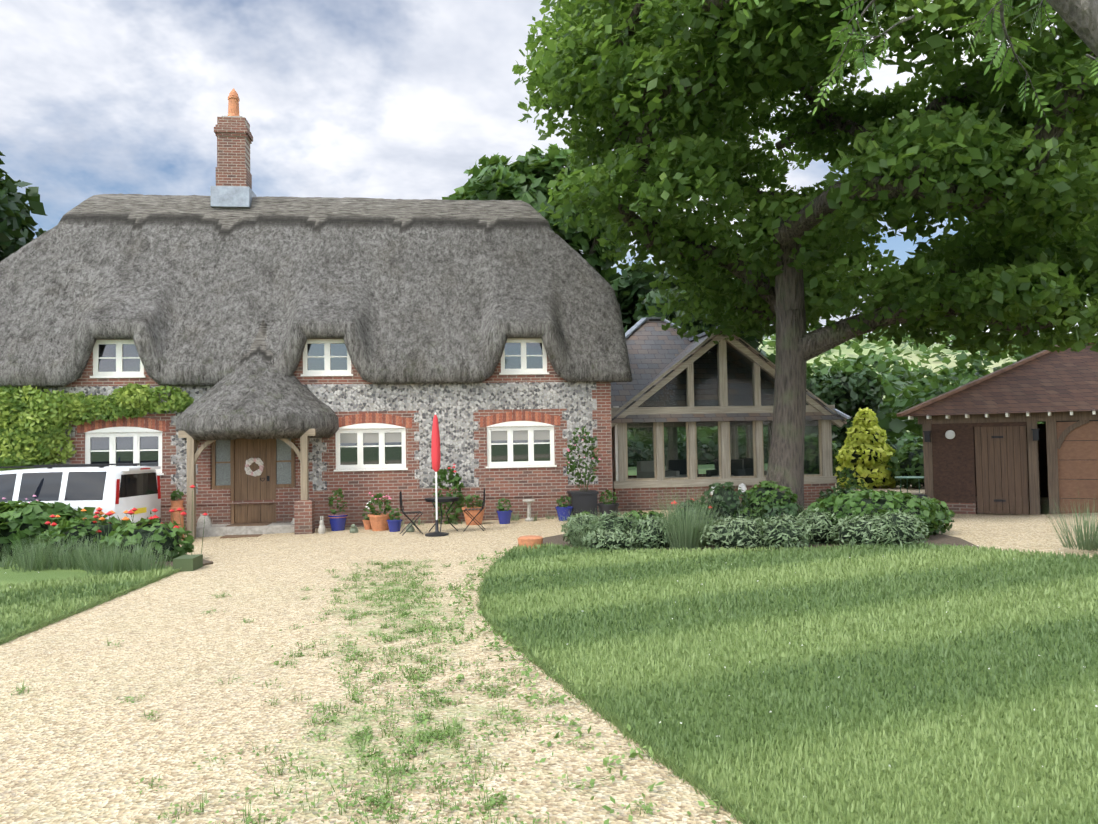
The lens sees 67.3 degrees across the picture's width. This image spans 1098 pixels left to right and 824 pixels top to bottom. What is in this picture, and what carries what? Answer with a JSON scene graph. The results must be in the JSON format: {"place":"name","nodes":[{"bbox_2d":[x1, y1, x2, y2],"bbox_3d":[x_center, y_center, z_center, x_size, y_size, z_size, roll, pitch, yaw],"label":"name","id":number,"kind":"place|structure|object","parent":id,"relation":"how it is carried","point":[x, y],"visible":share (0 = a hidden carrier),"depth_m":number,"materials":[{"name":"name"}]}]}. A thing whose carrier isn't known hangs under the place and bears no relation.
{"place":"outdoors","nodes":[
{"label":"outdoors","id":0,"kind":"place"},
{"bbox_2d":[0,561,175,642],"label":"lawn","id":1,"kind":"structure","parent":0,"point":[7,575],"depth_m":12.27,"materials":[{"name":"green plant"}]},
{"bbox_2d":[0,483,1097,574],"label":"border blades","id":2,"kind":"object","parent":1,"relation":"on","point":[40,558],"visible":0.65,"depth_m":13.06,"materials":[{"name":"green plant"}]},
{"bbox_2d":[178,429,315,538],"bbox_3d":[-6.760,1.633,18.888,2.940,2.441,1.155,-1,-2,-6],"label":"porch frame","id":3,"kind":"object","parent":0,"point":[193,455],"visible":0.75,"depth_m":18.28,"materials":[{"name":"brown wood"}]},
{"bbox_2d":[230,487,284,522],"bbox_3d":[-6.386,0.894,22.599,15.200,5.250,5.825,-1,-2,-6],"label":"dark house interior","id":4,"kind":"object","parent":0,"point":[230,505],"depth_m":19.49,"materials":[{"name":"black"}]},
{"bbox_2d":[294,499,314,534],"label":"porch pier","id":5,"kind":"structure","parent":0,"point":[304,516],"depth_m":18.32,"materials":[{"name":"red brick"}]},
{"bbox_2d":[65,338,612,534],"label":"house wall","id":6,"kind":"structure","parent":0,"point":[545,488],"depth_m":19.82,"materials":[{"name":"red brick"}]},
{"bbox_2d":[77,411,559,432],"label":"window arches","id":7,"kind":"structure","parent":6,"relation":"attached to","point":[154,424],"depth_m":19.80,"materials":[{"name":"red brick"}]},
{"bbox_2d":[340,430,549,442],"bbox_3d":[-2.496,0.580,20.077,5.130,0.270,0.001,-1,-2,-6],"label":"window blind","id":8,"kind":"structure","parent":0,"point":[397,436],"depth_m":19.95,"materials":[{"name":"white fabric"}]},
{"bbox_2d":[0,433,954,563],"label":"shrub leaves","id":9,"kind":"object","parent":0,"point":[12,512],"visible":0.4,"depth_m":14.42,"materials":[{"name":"green plant"}]},
{"bbox_2d":[0,483,1097,823],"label":"gravel ground","id":10,"kind":"structure","parent":0,"point":[80,743],"depth_m":5.77,"materials":[{"name":"beige gravel"}]},
{"bbox_2d":[0,463,160,525],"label":"van","id":11,"kind":"object","parent":10,"relation":"on","point":[118,490],"visible":0.44,"depth_m":16.58,"materials":[{"name":"white paint"}]},
{"bbox_2d":[0,383,193,470],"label":"climbing ivy","id":12,"kind":"object","parent":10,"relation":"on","point":[32,423],"visible":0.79,"depth_m":18.69,"materials":[{"name":"green plant"}]},
{"bbox_2d":[151,557,212,565],"bbox_3d":[-14.225,2.934,16.721,18.435,0.394,1.818,-2,-2,18],"label":"bed","id":13,"kind":"object","parent":10,"relation":"on","point":[206,562],"visible":0.04,"depth_m":13.63,"materials":[{"name":"soil"}]},
{"bbox_2d":[196,522,294,538],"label":"porch step","id":14,"kind":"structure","parent":10,"relation":"on","point":[237,530],"depth_m":18.65,"materials":[{"name":"stone"}]},
{"bbox_2d":[175,318,338,439],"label":"porch roof","id":15,"kind":"structure","parent":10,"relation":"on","point":[257,395],"depth_m":18.41,"materials":[{"name":"grey wicker"}]},
{"bbox_2d":[2,485,712,554],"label":"bed flowers","id":16,"kind":"object","parent":10,"relation":"on","point":[109,514],"visible":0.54,"depth_m":14.42,"materials":[{"name":"red plant"}]},
{"bbox_2d":[0,548,754,823],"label":"drive weeds","id":17,"kind":"object","parent":10,"relation":"on","point":[633,753],"visible":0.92,"depth_m":5.20,"materials":[{"name":"green plant"}]},
{"bbox_2d":[147,425,866,523],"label":"potted plants","id":18,"kind":"object","parent":10,"relation":"on","point":[454,479],"visible":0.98,"depth_m":19.43,"materials":[{"name":"green plant"}]},
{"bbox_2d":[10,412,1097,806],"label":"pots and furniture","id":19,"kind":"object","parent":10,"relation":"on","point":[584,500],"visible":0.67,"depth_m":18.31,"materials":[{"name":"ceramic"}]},
{"bbox_2d":[613,474,834,510],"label":"brick base wall","id":20,"kind":"structure","parent":10,"relation":"on","point":[631,499],"depth_m":21.50,"materials":[{"name":"red brick"}]},
{"bbox_2d":[611,333,846,488],"bbox_3d":[4.213,0.002,25.546,6.648,4.173,7.800,-1,-2,-6],"label":"timber frame","id":21,"kind":"object","parent":20,"relation":"on","point":[725,438],"visible":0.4,"depth_m":21.75,"materials":[{"name":"beige wood"}]},
{"bbox_2d":[627,350,819,477],"bbox_3d":[4.207,0.079,25.603,5.850,3.643,7.600,-1,-2,-6],"label":"window glass","id":22,"kind":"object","parent":21,"relation":"in","point":[744,436],"depth_m":28.86,"materials":[{"name":"clear glass"}]},
{"bbox_2d":[611,317,850,426],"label":"extension roof","id":23,"kind":"structure","parent":21,"relation":"on","point":[655,350],"depth_m":22.79,"materials":[{"name":"grey tile"}]},
{"bbox_2d":[543,533,978,551],"bbox_3d":[3.480,2.281,15.926,6.963,0.255,6.909,-1,-2,9],"label":"bed","id":24,"kind":"object","parent":10,"relation":"on","point":[940,539],"visible":0.15,"depth_m":13.08,"materials":[{"name":"soil"}]},
{"bbox_2d":[561,507,928,550],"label":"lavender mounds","id":25,"kind":"object","parent":24,"relation":"on","point":[635,542],"visible":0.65,"depth_m":12.78,"materials":[{"name":"green plant"}]},
{"bbox_2d":[577,0,1096,510],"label":"oak tree","id":26,"kind":"object","parent":10,"relation":"on","point":[797,346],"visible":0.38,"depth_m":17.55,"materials":[{"name":"brown plant"}]},
{"bbox_2d":[512,0,1097,356],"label":"oak leaves","id":27,"kind":"object","parent":26,"relation":"attached to","point":[1041,228],"visible":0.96,"depth_m":15.79,"materials":[{"name":"green plant"}]},
{"bbox_2d":[834,407,897,488],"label":"golden conifer leaves","id":28,"kind":"object","parent":10,"relation":"on","point":[860,424],"visible":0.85,"depth_m":29.89,"materials":[{"name":"yellow plant"}]},
{"bbox_2d":[939,502,976,513],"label":"brick plinth","id":29,"kind":"structure","parent":10,"relation":"on","point":[964,508],"depth_m":19.85,"materials":[{"name":"red brick"}]},
{"bbox_2d":[908,410,1097,514],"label":"garage","id":30,"kind":"structure","parent":10,"relation":"on","point":[1022,458],"depth_m":19.38,"materials":[{"name":"brown wood"}]},
{"bbox_2d":[896,343,1097,417],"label":"garage roof","id":31,"kind":"structure","parent":30,"relation":"on","point":[1043,381],"depth_m":19.92,"materials":[{"name":"brown tile"}]},
{"bbox_3d":[-6.389,0.518,22.575,15.300,6.000,6.000,-1,-2,-6],"label":"house","id":32,"kind":"object","parent":10,"relation":"on","visible":0},
{"bbox_2d":[211,438,295,523],"bbox_3d":[-6.984,1.559,19.517,1.900,2.120,0.120,-1,-2,-6],"label":"front door","id":33,"kind":"structure","parent":32,"relation":"attached to","point":[229,458],"depth_m":19.50,"materials":[{"name":"brown wood"}]},
{"bbox_2d":[245,458,264,481],"bbox_3d":[-6.957,1.365,19.485,0.465,0.577,0.092,-1,-2,-6],"label":"door wreath","id":34,"kind":"object","parent":33,"relation":"attached to","point":[250,461],"depth_m":19.47,"materials":[{"name":"white"}]},
{"bbox_2d":[33,382,597,493],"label":"flint panels","id":35,"kind":"object","parent":32,"relation":"attached to","point":[454,406],"visible":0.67,"depth_m":19.99,"materials":[{"name":"grey stone"}]},
{"bbox_2d":[0,193,631,386],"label":"thatch roof","id":36,"kind":"structure","parent":32,"relation":"on","point":[188,290],"depth_m":20.75,"materials":[{"name":"grey wicker"}]},
{"bbox_2d":[210,88,256,207],"bbox_3d":[-8.633,-6.778,22.597,1.000,4.260,0.840,-1,-2,-6],"label":"chimney","id":37,"kind":"object","parent":36,"relation":"on","point":[232,188],"visible":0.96,"depth_m":22.32,"materials":[{"name":"brick"}]},
{"bbox_2d":[85,338,556,474],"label":"window frames","id":38,"kind":"structure","parent":32,"relation":"attached to","point":[137,433],"depth_m":19.80,"materials":[{"name":"white wood"}]},
{"bbox_2d":[91,343,549,465],"bbox_3d":[-5.327,-0.186,19.791,10.810,3.000,0.001,-1,-2,-6],"label":"window glass","id":39,"kind":"object","parent":38,"relation":"in","point":[393,455],"visible":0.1,"depth_m":19.82,"materials":[{"name":"glass"}]},
{"bbox_2d":[0,541,1097,823],"bbox_3d":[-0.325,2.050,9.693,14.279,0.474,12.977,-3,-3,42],"label":"lawn","id":40,"kind":"structure","parent":0,"point":[794,559],"depth_m":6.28,"materials":[{"name":"green plant"}]},
{"bbox_2d":[0,0,1097,339],"label":"sky","id":41,"kind":"structure","parent":0,"point":[385,99],"materials":[{"name":"blue"}]},
{"bbox_2d":[612,406,618,480],"bbox_3d":[4.132,1.371,25.445,5.670,2.848,7.400,-1,-2,-6],"label":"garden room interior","id":42,"kind":"object","parent":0,"point":[615,476],"visible":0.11,"depth_m":21.50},
{"bbox_2d":[637,458,753,477],"bbox_3d":[4.628,1.832,24.396,4.176,1.080,3.126,-1,-2,-6],"label":"interior furniture","id":43,"kind":"object","parent":42,"relation":"on","point":[745,468],"depth_m":24.28,"materials":[{"name":"wicker"}]},
{"bbox_2d":[628,461,898,474],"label":"garden ground","id":44,"kind":"structure","parent":0,"point":[633,471],"depth_m":47.00,"materials":[{"name":"green plant"}]},
{"bbox_2d":[0,151,46,261],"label":"tree","id":45,"kind":"object","parent":44,"relation":"on","point":[17,221],"depth_m":34.65,"materials":[{"name":"green plant"}]},
{"bbox_2d":[0,376,945,561],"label":"shrub","id":46,"kind":"object","parent":44,"relation":"on","point":[168,543],"visible":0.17,"depth_m":13.82,"materials":[{"name":"green plant"}]},
{"bbox_2d":[442,143,629,280],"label":"tree","id":47,"kind":"object","parent":44,"relation":"on","point":[495,177],"depth_m":44.29,"materials":[{"name":"green plant"}]},
{"bbox_2d":[604,260,775,469],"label":"tree leaves","id":48,"kind":"object","parent":44,"relation":"on","point":[637,294],"depth_m":42.93,"materials":[{"name":"green plant"}]},
{"bbox_2d":[627,368,922,528],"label":"shrubs","id":49,"kind":"object","parent":44,"relation":"on","point":[827,391],"visible":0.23,"depth_m":33.48,"materials":[{"name":"green plant"}]},
{"bbox_2d":[684,339,1016,438],"bbox_3d":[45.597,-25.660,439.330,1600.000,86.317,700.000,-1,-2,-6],"label":"distant hills","id":50,"kind":"structure","parent":0,"point":[849,352],"depth_m":478.94,"materials":[{"name":"green plant"}]},
{"bbox_2d":[702,0,1097,126],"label":"ash","id":51,"kind":"object","parent":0,"point":[859,58],"depth_m":6.02},
{"label":"ground","id":52,"kind":"structure","parent":0,"visible":0},
{"bbox_2d":[627,325,1095,446],"bbox_3d":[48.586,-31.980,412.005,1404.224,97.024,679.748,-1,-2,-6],"label":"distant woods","id":53,"kind":"object","parent":52,"relation":"on","point":[904,386],"visible":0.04,"depth_m":97.01,"materials":[{"name":"green plant"}]}
]}

